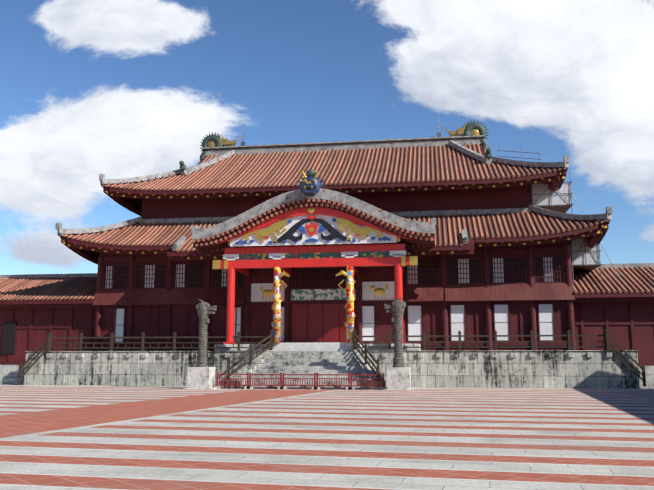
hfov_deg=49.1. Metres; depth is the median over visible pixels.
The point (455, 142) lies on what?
ridges
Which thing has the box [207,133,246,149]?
ridge dragon head
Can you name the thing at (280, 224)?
carving
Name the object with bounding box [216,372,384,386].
red fence
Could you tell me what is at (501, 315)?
white panels
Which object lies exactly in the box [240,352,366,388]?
stairs
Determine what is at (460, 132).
ridge dragon head
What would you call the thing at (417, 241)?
karahafu slab
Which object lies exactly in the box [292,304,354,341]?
doors
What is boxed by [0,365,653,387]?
side terraces
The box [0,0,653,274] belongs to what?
sky
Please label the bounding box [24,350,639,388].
platform
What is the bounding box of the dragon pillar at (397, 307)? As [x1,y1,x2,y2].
[384,297,405,366]
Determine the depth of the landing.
40.81 m
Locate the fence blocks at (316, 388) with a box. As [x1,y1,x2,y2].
[214,386,386,389]
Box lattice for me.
[102,255,564,289]
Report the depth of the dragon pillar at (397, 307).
36.66 m
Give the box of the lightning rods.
[241,117,440,145]
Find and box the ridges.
[0,135,653,278]
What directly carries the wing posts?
on the side terraces
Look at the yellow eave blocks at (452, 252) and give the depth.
45.38 m
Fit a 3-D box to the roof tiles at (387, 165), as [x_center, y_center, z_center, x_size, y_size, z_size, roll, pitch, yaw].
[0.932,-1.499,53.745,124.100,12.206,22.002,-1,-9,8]
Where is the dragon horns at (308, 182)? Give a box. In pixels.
[299,169,322,188]
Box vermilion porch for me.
[216,207,411,343]
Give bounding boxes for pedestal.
[183,367,215,388]
[383,367,413,389]
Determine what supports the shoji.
attached to the lattice
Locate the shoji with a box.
[105,257,552,287]
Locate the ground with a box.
[0,384,653,489]
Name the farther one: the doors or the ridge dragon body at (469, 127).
the ridge dragon body at (469, 127)
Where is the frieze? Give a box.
[226,251,402,259]
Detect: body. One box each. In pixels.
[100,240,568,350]
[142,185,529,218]
[200,132,223,160]
[462,119,488,152]
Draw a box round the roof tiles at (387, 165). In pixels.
[0,144,653,300]
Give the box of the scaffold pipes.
[497,147,619,283]
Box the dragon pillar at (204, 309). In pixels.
[196,299,216,366]
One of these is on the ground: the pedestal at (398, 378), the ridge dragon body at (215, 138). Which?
the pedestal at (398, 378)
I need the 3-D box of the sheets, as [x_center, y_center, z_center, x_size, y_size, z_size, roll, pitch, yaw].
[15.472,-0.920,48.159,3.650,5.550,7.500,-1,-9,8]
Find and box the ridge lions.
[172,148,491,247]
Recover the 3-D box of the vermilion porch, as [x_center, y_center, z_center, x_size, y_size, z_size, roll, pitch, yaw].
[-0.566,1.999,42.887,13.500,7.830,4.570,-1,-9,8]
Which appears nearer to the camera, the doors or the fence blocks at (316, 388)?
the fence blocks at (316, 388)
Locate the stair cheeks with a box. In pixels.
[220,349,385,389]
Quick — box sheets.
[532,183,599,264]
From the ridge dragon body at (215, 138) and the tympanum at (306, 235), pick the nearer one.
the tympanum at (306, 235)
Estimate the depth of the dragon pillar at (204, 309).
37.96 m
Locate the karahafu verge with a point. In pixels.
(336, 197)
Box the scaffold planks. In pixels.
[537,205,599,270]
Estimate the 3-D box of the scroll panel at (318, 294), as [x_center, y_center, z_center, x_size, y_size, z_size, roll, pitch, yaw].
[-0.239,3.113,44.964,4.100,0.680,0.070,-1,-9,8]
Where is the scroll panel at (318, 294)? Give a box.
[291,289,355,299]
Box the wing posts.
[0,302,653,364]
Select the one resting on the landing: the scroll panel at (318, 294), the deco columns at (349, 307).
the deco columns at (349, 307)
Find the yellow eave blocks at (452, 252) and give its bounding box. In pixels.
[62,172,606,258]
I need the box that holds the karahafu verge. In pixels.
[192,188,434,239]
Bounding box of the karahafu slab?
[193,199,434,250]
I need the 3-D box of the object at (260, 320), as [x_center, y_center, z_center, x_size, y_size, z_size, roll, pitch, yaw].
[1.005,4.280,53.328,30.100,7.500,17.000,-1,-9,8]
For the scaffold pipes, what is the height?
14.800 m
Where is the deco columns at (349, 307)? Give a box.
[273,266,353,342]
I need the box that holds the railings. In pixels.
[18,329,645,385]
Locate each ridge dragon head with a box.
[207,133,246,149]
[439,121,479,138]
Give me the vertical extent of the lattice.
1.700 m
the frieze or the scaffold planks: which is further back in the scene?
the scaffold planks
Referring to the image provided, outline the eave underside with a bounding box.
[0,145,653,308]
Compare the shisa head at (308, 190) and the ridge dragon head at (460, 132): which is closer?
the shisa head at (308, 190)
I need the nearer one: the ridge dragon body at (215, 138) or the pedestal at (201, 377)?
the pedestal at (201, 377)
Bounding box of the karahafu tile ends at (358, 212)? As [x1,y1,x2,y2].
[192,198,433,246]
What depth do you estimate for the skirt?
43.63 m
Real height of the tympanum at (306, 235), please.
1.770 m
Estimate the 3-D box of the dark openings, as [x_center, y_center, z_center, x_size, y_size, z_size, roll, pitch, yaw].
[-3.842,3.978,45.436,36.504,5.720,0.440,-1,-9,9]
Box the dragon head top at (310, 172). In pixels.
[306,169,315,176]
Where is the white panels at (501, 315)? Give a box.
[114,251,553,341]
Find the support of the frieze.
attached to the vermilion porch
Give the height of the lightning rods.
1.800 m
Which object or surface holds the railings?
on the platform
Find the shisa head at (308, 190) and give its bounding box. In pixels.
[297,176,326,195]
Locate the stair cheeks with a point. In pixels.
(257, 361)
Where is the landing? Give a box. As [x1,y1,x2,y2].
[214,342,420,351]
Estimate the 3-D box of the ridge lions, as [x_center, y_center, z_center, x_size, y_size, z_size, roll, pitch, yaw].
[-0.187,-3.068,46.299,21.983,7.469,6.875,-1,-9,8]
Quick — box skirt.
[93,283,574,305]
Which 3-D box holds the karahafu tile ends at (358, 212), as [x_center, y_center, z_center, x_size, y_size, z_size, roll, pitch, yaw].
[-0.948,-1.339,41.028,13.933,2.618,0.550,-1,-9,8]
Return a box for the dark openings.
[1,257,562,353]
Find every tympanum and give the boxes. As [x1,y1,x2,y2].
[230,215,395,246]
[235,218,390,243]
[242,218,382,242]
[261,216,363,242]

